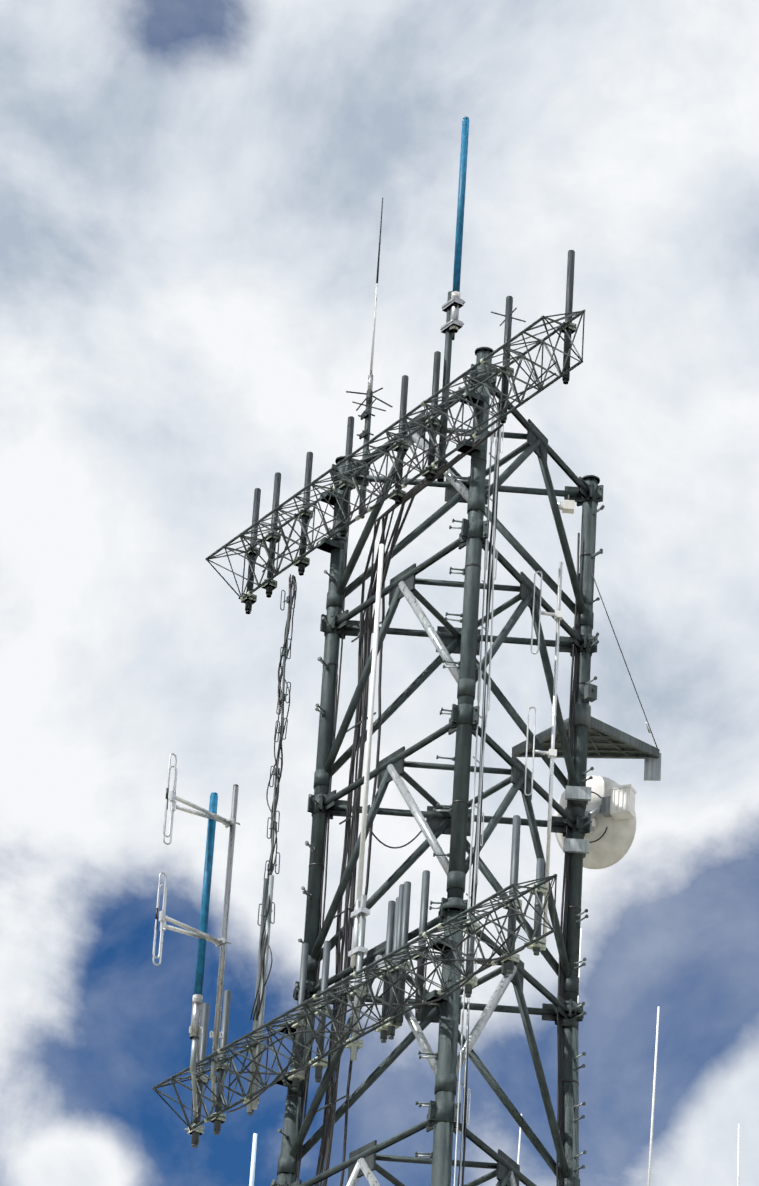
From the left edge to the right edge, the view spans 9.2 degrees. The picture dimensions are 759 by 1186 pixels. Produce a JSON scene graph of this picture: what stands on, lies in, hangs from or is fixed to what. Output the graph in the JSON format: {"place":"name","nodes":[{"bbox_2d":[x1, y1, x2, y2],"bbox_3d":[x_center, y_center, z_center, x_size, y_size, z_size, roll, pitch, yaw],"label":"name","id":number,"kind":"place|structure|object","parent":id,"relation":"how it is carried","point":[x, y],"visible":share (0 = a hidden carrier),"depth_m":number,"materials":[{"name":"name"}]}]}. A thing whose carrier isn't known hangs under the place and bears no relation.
{"place":"outdoors","nodes":[
{"label":"outdoors","id":0,"kind":"place"},
{"bbox_2d":[0,0,758,1185],"label":"sky","id":1,"kind":"structure","parent":0,"point":[192,192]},
{"label":"ground","id":2,"kind":"structure","parent":0,"visible":0},
{"bbox_2d":[249,1133,256,1185],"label":"whip antenna","id":3,"kind":"object","parent":2,"relation":"on","point":[253,1162],"visible":1,"depth_m":40.10,"materials":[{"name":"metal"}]},
{"bbox_2d":[270,347,604,1185],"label":"lattice tower","id":4,"kind":"structure","parent":2,"relation":"on","point":[586,495],"depth_m":26.97,"materials":[{"name":"metal"}]},
{"bbox_2d":[286,308,596,1185],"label":"leg cables and fittings","id":5,"kind":"object","parent":4,"relation":"attached to","point":[590,694],"visible":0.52,"depth_m":27.26,"materials":[{"name":"metal"}]},
{"bbox_2d":[272,388,603,1185],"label":"bolts","id":6,"kind":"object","parent":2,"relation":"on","point":[450,812],"depth_m":26.80,"materials":[{"name":"metal"}]},
{"bbox_2d":[152,874,556,1129],"bbox_3d":[-0.153,2.276,26.030,0.405,0.357,3.679,20,-32,-27],"label":"truss boom","id":7,"kind":"object","parent":6,"relation":"attached to","point":[434,994],"visible":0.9,"depth_m":25.87,"materials":[{"name":"metal"}]},
{"bbox_2d":[152,766,239,1049],"bbox_3d":[-1.073,1.814,27.221,0.477,1.692,0.078,18,-32,-25],"label":"dipole antenna","id":8,"kind":"object","parent":7,"relation":"attached to","point":[224,920],"visible":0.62,"depth_m":27.29,"materials":[{"name":"metal"}]},
{"bbox_2d":[152,753,239,958],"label":"folded dipoles","id":9,"kind":"object","parent":7,"relation":"attached to","point":[173,797],"visible":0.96,"depth_m":27.18,"materials":[{"name":"metal"}]},
{"bbox_2d":[189,1026,223,1116],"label":"antenna mounts","id":10,"kind":"object","parent":7,"relation":"attached to","point":[195,1053],"visible":0.75,"depth_m":26.94,"materials":[{"name":"metal"}]},
{"bbox_2d":[190,792,217,1038],"bbox_3d":[-1.015,1.887,27.247,0.058,1.612,0.060,3,-28,1],"label":"omnidirectional antenna","id":11,"kind":"object","parent":10,"relation":"on","point":[197,1000],"visible":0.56,"depth_m":27.22,"materials":[{"name":"plastic"}]},
{"bbox_2d":[206,990,230,1134],"bbox_3d":[-0.922,2.724,27.362,0.090,0.890,0.085,20,-32,-27],"label":"mounting pole","id":12,"kind":"object","parent":7,"relation":"attached to","point":[220,1119],"visible":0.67,"depth_m":27.35,"materials":[{"name":"metal"}]},
{"bbox_2d":[285,943,308,1090],"bbox_3d":[-0.458,2.404,26.730,0.090,0.899,0.085,20,-32,-27],"label":"mounting pole","id":13,"kind":"object","parent":7,"relation":"attached to","point":[296,1078],"visible":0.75,"depth_m":26.73,"materials":[{"name":"metal"}]},
{"bbox_2d":[307,941,330,1082],"bbox_3d":[-0.328,2.355,26.527,0.090,0.854,0.085,20,-32,-27],"label":"mounting pole","id":14,"kind":"object","parent":7,"relation":"attached to","point":[320,1065],"visible":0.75,"depth_m":26.50,"materials":[{"name":"metal"}]},
{"bbox_2d":[342,917,365,1051],"bbox_3d":[-0.128,2.190,26.272,0.090,0.832,0.085,20,-32,-27],"label":"mounting pole","id":15,"kind":"object","parent":7,"relation":"attached to","point":[358,1043],"visible":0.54,"depth_m":26.18,"materials":[{"name":"metal"}]},
{"bbox_2d":[348,544,383,1060],"bbox_3d":[-0.065,1.151,26.848,0.060,3.279,0.110,20,-32,-27],"label":"white collinear omni","id":16,"kind":"object","parent":7,"relation":"attached to","point":[362,911],"visible":0.81,"depth_m":26.74,"materials":[{"name":"plastic"}]},
{"bbox_2d":[372,900,394,1042],"bbox_3d":[0.037,2.090,26.038,0.090,0.846,0.085,20,-32,-27],"label":"mounting pole","id":17,"kind":"object","parent":7,"relation":"attached to","point":[382,1031],"visible":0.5,"depth_m":26.09,"materials":[{"name":"metal"}]},
{"bbox_2d":[380,897,399,1039],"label":"mounting pole","id":18,"kind":"object","parent":7,"relation":"attached to","point":[390,1027],"visible":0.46,"depth_m":25.90,"materials":[{"name":"metal"}]},
{"bbox_2d":[386,884,403,1025],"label":"mounting pole","id":19,"kind":"object","parent":7,"relation":"attached to","point":[399,922],"visible":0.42,"depth_m":26.04,"materials":[{"name":"metal"}]},
{"bbox_2d":[392,881,410,1025],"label":"mounting pole","id":20,"kind":"object","parent":7,"relation":"attached to","point":[405,923],"visible":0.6,"depth_m":25.98,"materials":[{"name":"metal"}]},
{"bbox_2d":[410,870,429,1012],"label":"mounting pole","id":21,"kind":"object","parent":7,"relation":"attached to","point":[425,901],"visible":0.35,"depth_m":25.86,"materials":[{"name":"metal"}]},
{"bbox_2d":[457,915,479,997],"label":"mounting pole","id":22,"kind":"object","parent":7,"relation":"attached to","point":[470,984],"visible":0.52,"depth_m":25.28,"materials":[{"name":"metal"}]},
{"bbox_2d":[499,815,521,973],"bbox_3d":[0.708,1.607,25.138,0.090,0.913,0.085,20,-32,-27],"label":"mounting pole","id":23,"kind":"object","parent":7,"relation":"attached to","point":[515,864],"visible":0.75,"depth_m":25.17,"materials":[{"name":"metal"}]},
{"bbox_2d":[524,858,547,955],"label":"mounting pole","id":24,"kind":"object","parent":7,"relation":"attached to","point":[537,947],"visible":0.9,"depth_m":24.87,"materials":[{"name":"metal"}]},
{"bbox_2d":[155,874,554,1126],"bbox_3d":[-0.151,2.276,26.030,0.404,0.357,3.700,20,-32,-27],"label":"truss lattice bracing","id":25,"kind":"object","parent":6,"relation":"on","point":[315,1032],"visible":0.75,"depth_m":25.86,"materials":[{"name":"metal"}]},
{"bbox_2d":[184,1003,209,1147],"bbox_3d":[-1.055,2.819,27.541,0.090,0.898,0.085,20,-32,-27],"label":"mounting pole","id":26,"kind":"object","parent":25,"relation":"attached to","point":[203,1045],"visible":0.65,"depth_m":27.52,"materials":[{"name":"metal"}]},
{"bbox_2d":[240,1018,262,1115],"bbox_3d":[-0.723,2.584,27.092,0.090,0.893,0.085,20,-32,-27],"label":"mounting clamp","id":27,"kind":"object","parent":25,"relation":"attached to","point":[251,1098],"visible":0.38,"depth_m":26.92,"materials":[{"name":"metal"}]},
{"bbox_2d":[247,574,296,1112],"bbox_3d":[-0.630,1.427,27.667,0.085,3.462,0.191,19,-32,-27],"label":"stacked folded dipole array","id":28,"kind":"object","parent":25,"relation":"attached to","point":[262,965],"visible":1,"depth_m":27.56,"materials":[{"name":"metal"}]},
{"bbox_2d":[227,361,555,1185],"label":"feeder cables","id":29,"kind":"object","parent":6,"relation":"attached to","point":[353,805],"visible":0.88,"depth_m":27.16,"materials":[{"name":"rubber"}]},
{"bbox_2d":[205,310,584,597],"bbox_3d":[0.084,-0.794,27.612,0.414,0.368,3.620,20,-32,-27],"label":"truss boom","id":30,"kind":"object","parent":6,"relation":"attached to","point":[328,544],"visible":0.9,"depth_m":27.52,"materials":[{"name":"metal"}]},
{"bbox_2d":[238,488,260,613],"bbox_3d":[-0.790,-0.263,29.071,0.090,0.873,0.085,20,-32,-27],"label":"mounting pole","id":31,"kind":"object","parent":30,"relation":"attached to","point":[248,601],"visible":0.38,"depth_m":29.04,"materials":[{"name":"metal"}]},
{"bbox_2d":[291,452,312,575],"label":"mounting pole","id":32,"kind":"object","parent":30,"relation":"attached to","point":[302,564],"visible":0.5,"depth_m":28.59,"materials":[{"name":"metal"}]},
{"bbox_2d":[336,416,353,536],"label":"mounting pole","id":33,"kind":"object","parent":30,"relation":"attached to","point":[349,441],"visible":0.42,"depth_m":28.30,"materials":[{"name":"metal"}]},
{"bbox_2d":[387,375,408,503],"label":"mounting pole","id":34,"kind":"object","parent":30,"relation":"attached to","point":[396,497],"visible":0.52,"depth_m":27.82,"materials":[{"name":"metal"}]},
{"bbox_2d":[419,351,440,480],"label":"mounting pole","id":35,"kind":"object","parent":30,"relation":"attached to","point":[429,474],"visible":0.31,"depth_m":27.57,"materials":[{"name":"metal"}]},
{"bbox_2d":[495,296,513,423],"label":"mounting pole","id":36,"kind":"object","parent":30,"relation":"attached to","point":[508,319],"visible":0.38,"depth_m":27.08,"materials":[{"name":"metal"}]},
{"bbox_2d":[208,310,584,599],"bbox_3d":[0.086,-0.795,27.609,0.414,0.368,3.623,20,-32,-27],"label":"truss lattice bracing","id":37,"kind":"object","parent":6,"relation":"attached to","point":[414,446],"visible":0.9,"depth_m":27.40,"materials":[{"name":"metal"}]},
{"bbox_2d":[259,472,280,597],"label":"mounting pole","id":38,"kind":"object","parent":37,"relation":"attached to","point":[270,586],"visible":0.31,"depth_m":28.86,"materials":[{"name":"metal"}]},
{"bbox_2d":[558,250,576,383],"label":"mounting pole","id":39,"kind":"object","parent":37,"relation":"attached to","point":[570,328],"visible":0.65,"depth_m":26.58,"materials":[{"name":"metal"}]},
{"bbox_2d":[437,117,468,481],"bbox_3d":[0.443,-1.770,27.983,0.078,2.506,0.140,20,-32,-27],"label":"antenna","id":40,"kind":"object","parent":6,"relation":"attached to","point":[454,324],"visible":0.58,"depth_m":27.95,"materials":[{"name":"plastic"}]},
{"bbox_2d":[452,398,503,1185],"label":"cable ladder","id":41,"kind":"object","parent":6,"relation":"attached to","point":[490,587],"visible":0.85,"depth_m":26.28,"materials":[{"name":"metal"}]},
{"bbox_2d":[524,562,562,949],"bbox_3d":[0.927,0.902,26.969,0.175,2.475,0.040,7,-28,-7],"label":"dipole antenna","id":42,"kind":"object","parent":6,"relation":"attached to","point":[551,753],"visible":0.98,"depth_m":27.04,"materials":[{"name":"metal"}]},
{"bbox_2d":[557,495,574,513],"bbox_3d":[1.127,-0.545,28.509,0.107,0.110,0.063,3,-28,1],"label":"floodlight","id":43,"kind":"object","parent":6,"relation":"attached to","point":[567,506],"visible":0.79,"depth_m":28.48,"materials":[{"name":"white plastic"}]},
{"bbox_2d":[512,703,660,780],"bbox_3d":[1.244,0.897,28.037,0.896,0.240,0.588,3,-28,1],"label":"shield","id":44,"kind":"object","parent":6,"relation":"attached to","point":[605,740],"depth_m":28.15,"materials":[{"name":"metal"}]},
{"bbox_2d":[554,775,636,868],"bbox_3d":[1.273,1.364,27.745,0.480,0.623,0.556,3,-28,1],"label":"microwave dish","id":45,"kind":"object","parent":6,"relation":"attached to","point":[606,841],"visible":0.73,"depth_m":27.72,"materials":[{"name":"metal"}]},
{"bbox_2d":[591,572,657,747],"bbox_3d":[1.473,0.409,28.256,0.016,0.934,0.668,-21,-37,38],"label":"cable","id":46,"kind":"object","parent":6,"relation":"attached to","point":[648,727],"visible":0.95,"depth_m":28.25,"materials":[{"name":"metal"}]},
{"bbox_2d":[517,1114,521,1164],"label":"whip antenna","id":47,"kind":"object","parent":2,"relation":"on","point":[519,1145],"visible":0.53,"depth_m":53.00,"materials":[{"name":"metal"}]},
{"bbox_2d":[577,928,581,1002],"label":"whip antenna","id":48,"kind":"object","parent":2,"relation":"on","point":[579,958],"visible":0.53,"depth_m":50.83,"materials":[{"name":"metal"}]},
{"bbox_2d":[648,1006,659,1185],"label":"whip antenna","id":49,"kind":"object","parent":2,"relation":"on","point":[652,1122],"visible":1,"depth_m":48.92,"materials":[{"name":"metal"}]},
{"bbox_2d":[737,1124,739,1185],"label":"whip antenna","id":50,"kind":"object","parent":2,"relation":"on","point":[738,1156],"visible":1,"depth_m":54.95,"materials":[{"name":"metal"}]},
{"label":"whip antenna","id":51,"kind":"object","parent":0,"visible":0},
{"bbox_2d":[346,197,392,518],"bbox_3d":[-0.045,-1.509,29.782,0.242,2.361,0.242,-5,-29,15],"label":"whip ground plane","id":52,"kind":"object","parent":51,"relation":"attached to","point":[365,434],"visible":0.71,"depth_m":29.62,"materials":[{"name":"metal"}]}
]}

